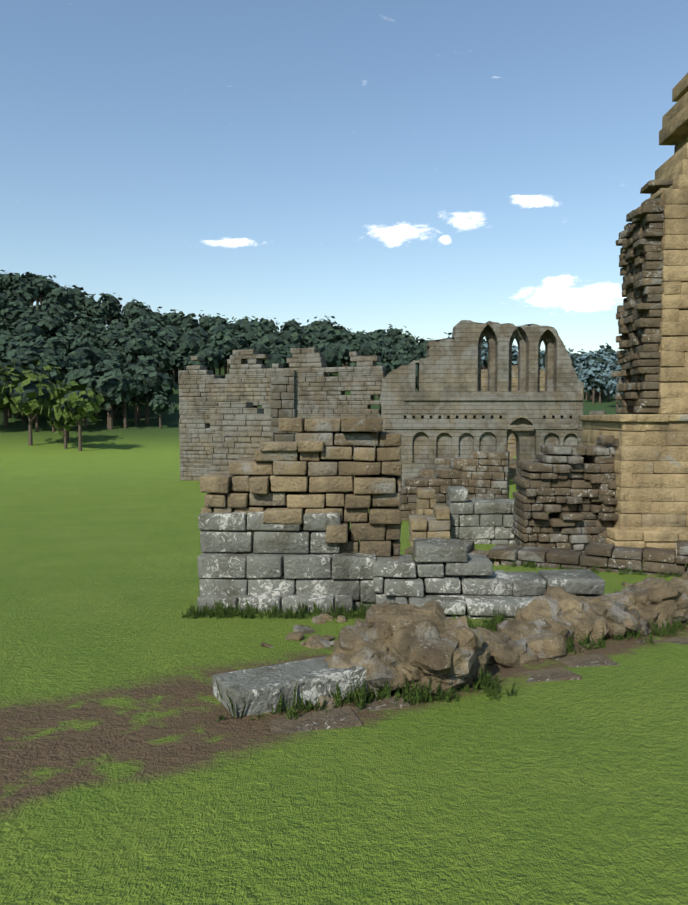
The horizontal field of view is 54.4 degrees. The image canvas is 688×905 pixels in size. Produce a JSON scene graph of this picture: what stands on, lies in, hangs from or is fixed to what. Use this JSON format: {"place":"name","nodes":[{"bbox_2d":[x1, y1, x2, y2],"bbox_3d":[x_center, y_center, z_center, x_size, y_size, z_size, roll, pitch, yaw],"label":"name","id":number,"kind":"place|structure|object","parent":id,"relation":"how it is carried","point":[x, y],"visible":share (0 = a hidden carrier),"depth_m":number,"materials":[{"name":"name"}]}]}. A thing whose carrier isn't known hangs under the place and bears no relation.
{"place":"outdoors","nodes":[
{"label":"outdoors","id":0,"kind":"place"},
{"bbox_2d":[0,307,687,904],"bbox_3d":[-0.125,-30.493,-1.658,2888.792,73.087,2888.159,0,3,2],"label":"ground","id":1,"kind":"structure","parent":0,"point":[132,771],"depth_m":3.85,"materials":[{"name":"green plant"}]},
{"bbox_2d":[0,336,104,450],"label":"forest trees","id":2,"kind":"object","parent":1,"relation":"on","point":[32,396],"visible":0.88,"depth_m":114.95,"materials":[{"name":"green plant"}]},
{"bbox_2d":[0,270,177,428],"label":"forest trees","id":3,"kind":"object","parent":1,"relation":"on","point":[66,330],"depth_m":180.61,"materials":[{"name":"green plant"}]},
{"bbox_2d":[210,402,278,472],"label":"ruin wall","id":4,"kind":"structure","parent":1,"relation":"on","point":[249,423],"depth_m":35.80,"materials":[{"name":"stone"}]},
{"bbox_2d":[197,593,352,612],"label":"ruin block plinth","id":5,"kind":"structure","parent":1,"relation":"on","point":[287,601],"depth_m":8.09,"materials":[{"name":"grey stone"}]},
{"bbox_2d":[119,299,431,398],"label":"forest trees","id":6,"kind":"object","parent":1,"relation":"on","point":[214,341],"visible":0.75,"depth_m":221.20,"materials":[{"name":"green plant"}]},
{"bbox_2d":[178,348,386,480],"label":"ruin wall","id":7,"kind":"structure","parent":1,"relation":"on","point":[203,390],"depth_m":50.29,"materials":[{"name":"grey stone"}]},
{"bbox_2d":[270,370,297,440],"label":"stone wall","id":8,"kind":"structure","parent":1,"relation":"on","point":[284,392],"depth_m":23.97,"materials":[{"name":"stone"}]},
{"bbox_2d":[180,597,390,619],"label":"tall grass tufts","id":9,"kind":"object","parent":1,"relation":"on","point":[221,611],"depth_m":7.78,"materials":[{"name":"green plant"}]},
{"bbox_2d":[197,550,376,609],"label":"stone blocks","id":10,"kind":"structure","parent":1,"relation":"on","point":[240,575],"depth_m":8.22,"materials":[{"name":"grey stone"}]},
{"bbox_2d":[212,656,367,716],"bbox_3d":[-0.400,1.741,4.899,1.027,0.301,0.580,-1,-2,-26],"label":"stone slab","id":11,"kind":"object","parent":1,"relation":"on","point":[258,688],"depth_m":4.71,"materials":[{"name":"grey stone"}]},
{"bbox_2d":[215,674,367,721],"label":"grass tufts","id":12,"kind":"object","parent":1,"relation":"on","point":[309,705],"depth_m":4.55,"materials":[{"name":"green plant"}]},
{"bbox_2d":[199,417,401,599],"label":"stone wall","id":13,"kind":"structure","parent":1,"relation":"on","point":[284,487],"depth_m":8.37,"materials":[{"name":"brown stone"}]},
{"bbox_2d":[198,511,340,592],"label":"stone blocks","id":14,"kind":"structure","parent":13,"relation":"attached to","point":[223,532],"depth_m":8.33,"materials":[{"name":"grey stone"}]},
{"bbox_2d":[260,441,323,451],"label":"stone blocks","id":15,"kind":"structure","parent":13,"relation":"attached to","point":[301,446],"depth_m":8.30,"materials":[{"name":"brown stone"}]},
{"bbox_2d":[261,610,346,648],"bbox_3d":[-0.068,1.873,7.000,0.935,0.271,1.762,1,3,20],"label":"loose rubble","id":16,"kind":"object","parent":1,"relation":"on","point":[314,641],"depth_m":6.64,"materials":[{"name":"stone"}]},
{"bbox_2d":[271,706,363,732],"bbox_3d":[-0.247,1.799,4.333,0.736,0.137,0.310,-3,-2,-15],"label":"kerb stone","id":17,"kind":"object","parent":1,"relation":"on","point":[343,717],"visible":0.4,"depth_m":4.32,"materials":[{"name":"stone"}]},
{"bbox_2d":[353,695,409,711],"bbox_3d":[0.232,1.816,4.694,0.440,0.130,0.244,-3,-4,-13],"label":"kerb stone","id":18,"kind":"object","parent":1,"relation":"on","point":[383,704],"visible":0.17,"depth_m":4.65,"materials":[{"name":"stone"}]},
{"bbox_2d":[361,601,444,642],"bbox_3d":[0.535,1.633,5.445,0.838,0.849,0.600,0,3,2],"label":"rubble lump","id":19,"kind":"object","parent":1,"relation":"on","point":[379,632],"depth_m":5.18,"materials":[{"name":"stone"}]},
{"bbox_2d":[354,601,453,641],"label":"rubble lump stones","id":20,"kind":"object","parent":1,"relation":"on","point":[432,610],"visible":0.27,"depth_m":5.28,"materials":[{"name":"brown stone"}]},
{"bbox_2d":[323,638,485,696],"bbox_3d":[0.481,1.685,5.213,1.292,0.594,0.638,-1,3,-10],"label":"rubble lump","id":21,"kind":"object","parent":1,"relation":"on","point":[356,658],"visible":0.15,"depth_m":5.05,"materials":[{"name":"stone"}]},
{"bbox_2d":[328,615,490,697],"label":"rubble stones","id":22,"kind":"object","parent":1,"relation":"on","point":[420,649],"visible":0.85,"depth_m":4.95,"materials":[{"name":"brown stone"}]},
{"bbox_2d":[326,663,519,707],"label":"grass tufts","id":23,"kind":"object","parent":1,"relation":"on","point":[417,694],"depth_m":4.80,"materials":[{"name":"green plant"}]},
{"bbox_2d":[416,488,435,515],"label":"stone wall","id":24,"kind":"structure","parent":1,"relation":"on","point":[425,499],"depth_m":18.98,"materials":[{"name":"stone"}]},
{"bbox_2d":[399,460,463,520],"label":"ruin wall","id":25,"kind":"structure","parent":1,"relation":"on","point":[441,481],"depth_m":21.27,"materials":[{"name":"brown stone"}]},
{"bbox_2d":[364,599,513,617],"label":"low grass tufts","id":26,"kind":"object","parent":1,"relation":"on","point":[407,601],"depth_m":7.96,"materials":[{"name":"green plant"}]},
{"bbox_2d":[365,611,513,630],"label":"grass tufts","id":27,"kind":"object","parent":1,"relation":"on","point":[487,625],"depth_m":7.15,"materials":[{"name":"green plant"}]},
{"bbox_2d":[291,644,591,709],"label":"stones","id":28,"kind":"object","parent":1,"relation":"on","point":[328,701],"visible":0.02,"depth_m":4.65,"materials":[{"name":"stone"}]},
{"bbox_2d":[413,451,509,500],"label":"ruin wall","id":29,"kind":"structure","parent":1,"relation":"on","point":[485,474],"depth_m":25.13,"materials":[{"name":"brown stone"}]},
{"bbox_2d":[380,320,582,484],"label":"ruined arcaded wall","id":30,"kind":"structure","parent":1,"relation":"on","point":[452,365],"depth_m":44.63,"materials":[{"name":"grey stone"}]},
{"bbox_2d":[384,394,583,428],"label":"string courses","id":31,"kind":"object","parent":30,"relation":"attached to","point":[493,397],"visible":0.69,"depth_m":44.48,"materials":[{"name":"grey stone"}]},
{"bbox_2d":[447,486,515,543],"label":"stone wall","id":32,"kind":"structure","parent":1,"relation":"on","point":[483,521],"depth_m":15.56,"materials":[{"name":"grey stone"}]},
{"bbox_2d":[372,538,604,603],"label":"low stone wall","id":33,"kind":"structure","parent":1,"relation":"on","point":[447,567],"depth_m":8.03,"materials":[{"name":"grey stone"}]},
{"bbox_2d":[478,605,514,630],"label":"ridge grass tufts","id":34,"kind":"object","parent":1,"relation":"on","point":[493,622],"depth_m":7.51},
{"bbox_2d":[485,636,531,667],"bbox_3d":[1.422,1.782,6.070,0.577,0.339,1.135,3,4,46],"label":"rubble lump","id":35,"kind":"object","parent":1,"relation":"on","point":[492,664],"visible":0.06,"depth_m":5.67,"materials":[{"name":"stone"}]},
{"bbox_2d":[476,619,566,667],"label":"rubble lump stones","id":36,"kind":"object","parent":1,"relation":"on","point":[540,643],"visible":0.58,"depth_m":5.94,"materials":[{"name":"brown stone"}]},
{"bbox_2d":[443,332,620,388],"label":"forest trees","id":37,"kind":"object","parent":1,"relation":"on","point":[603,355],"visible":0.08,"depth_m":335.51,"materials":[{"name":"green plant"}]},
{"bbox_2d":[481,365,582,478],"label":"stone wall","id":38,"kind":"structure","parent":1,"relation":"on","point":[511,438],"depth_m":57.37,"materials":[{"name":"stone"}]},
{"bbox_2d":[408,551,681,577],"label":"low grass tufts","id":39,"kind":"object","parent":1,"relation":"on","point":[530,564],"depth_m":11.84,"materials":[{"name":"green plant"}]},
{"bbox_2d":[405,537,687,575],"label":"low stone wall","id":40,"kind":"structure","parent":1,"relation":"on","point":[656,560],"depth_m":12.06,"materials":[{"name":"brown stone"}]},
{"bbox_2d":[517,668,582,681],"bbox_3d":[1.465,1.851,5.390,0.859,0.115,0.321,-3,-4,-12],"label":"paving stone","id":41,"kind":"object","parent":1,"relation":"on","point":[554,674],"visible":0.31,"depth_m":5.38,"materials":[{"name":"stone"}]},
{"bbox_2d":[511,437,618,552],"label":"stone wall","id":42,"kind":"structure","parent":1,"relation":"on","point":[557,486],"depth_m":13.88,"materials":[{"name":"brown stone"}]},
{"bbox_2d":[494,562,651,586],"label":"stones","id":43,"kind":"object","parent":1,"relation":"on","point":[623,583],"visible":0.1,"depth_m":10.29,"materials":[{"name":"stone"}]},
{"bbox_2d":[555,654,619,666],"bbox_3d":[2.127,1.881,5.872,0.507,0.134,0.350,0,-3,-10],"label":"paving stone","id":44,"kind":"object","parent":1,"relation":"on","point":[587,660],"visible":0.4,"depth_m":5.83,"materials":[{"name":"stone"}]},
{"bbox_2d":[578,411,605,456],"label":"ruin wall","id":45,"kind":"structure","parent":1,"relation":"on","point":[580,428],"depth_m":32.53,"materials":[{"name":"stone"}]},
{"bbox_2d":[574,360,623,407],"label":"forest trees","id":46,"kind":"object","parent":1,"relation":"on","point":[595,379],"visible":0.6,"depth_m":264.74,"materials":[{"name":"plant"}]},
{"bbox_2d":[514,584,687,640],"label":"rubble stones","id":47,"kind":"object","parent":1,"relation":"on","point":[557,607],"visible":0.71,"depth_m":6.83,"materials":[{"name":"brown stone"}]},
{"bbox_2d":[522,593,687,642],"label":"rubble ridge","id":48,"kind":"structure","parent":1,"relation":"on","point":[667,609],"depth_m":6.86,"materials":[{"name":"stone"}]},
{"bbox_2d":[561,614,686,653],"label":"grass tufts","id":49,"kind":"object","parent":1,"relation":"on","point":[663,630],"depth_m":6.67,"materials":[{"name":"green plant"}]},
{"bbox_2d":[585,572,687,601],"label":"rubble ridge stones","id":50,"kind":"object","parent":1,"relation":"on","point":[654,582],"visible":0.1,"depth_m":7.65,"materials":[{"name":"stone"}]},
{"bbox_2d":[606,527,687,548],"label":"pier plinth","id":51,"kind":"object","parent":1,"relation":"on","point":[654,539],"visible":0.27,"depth_m":13.36,"materials":[{"name":"beige stone"}]},
{"bbox_2d":[581,421,687,540],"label":"stone wall","id":52,"kind":"structure","parent":51,"relation":"on","point":[651,466],"depth_m":13.44,"materials":[{"name":"beige stone"}]},
{"bbox_2d":[581,435,614,542],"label":"broken stone wall","id":53,"kind":"structure","parent":52,"relation":"attached to","point":[605,468],"depth_m":13.79,"materials":[{"name":"brown stone"}]},
{"bbox_2d":[579,414,687,421],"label":"stone ledge","id":54,"kind":"object","parent":52,"relation":"on","point":[641,417],"visible":1,"depth_m":13.32,"materials":[{"name":"beige stone"}]},
{"bbox_2d":[631,73,687,413],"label":"stone pier","id":55,"kind":"structure","parent":1,"relation":"on","point":[672,390],"depth_m":13.36,"materials":[{"name":"beige stone"}]},
{"bbox_2d":[610,180,672,413],"bbox_3d":[6.258,-3.141,14.113,0.683,4.644,1.503,0,3,2],"label":"broken wall edge","id":56,"kind":"object","parent":55,"relation":"on","point":[639,312],"visible":0.88,"depth_m":13.59,"materials":[{"name":"brown stone"}]},
{"bbox_2d":[636,637,687,644],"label":"kerb stone","id":57,"kind":"object","parent":1,"relation":"on","point":[683,640],"visible":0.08,"depth_m":6.65,"materials":[{"name":"grey stone"}]},
{"bbox_2d":[0,0,687,353],"label":"sky","id":58,"kind":"structure","parent":0,"point":[425,167],"materials":[{"name":"blue"}]},
{"bbox_2d":[409,504,450,545],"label":"stone blocks","id":59,"kind":"structure","parent":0,"point":[437,525],"depth_m":15.21,"materials":[{"name":"brown stone"}]},
{"bbox_2d":[395,594,536,618],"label":"stone blocks","id":60,"kind":"structure","parent":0,"point":[477,606],"depth_m":7.76,"materials":[{"name":"grey stone"}]},
{"bbox_2d":[622,571,687,592],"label":"rubble ridge","id":61,"kind":"structure","parent":0,"point":[684,576],"depth_m":7.79,"materials":[{"name":"stone"}]}
]}

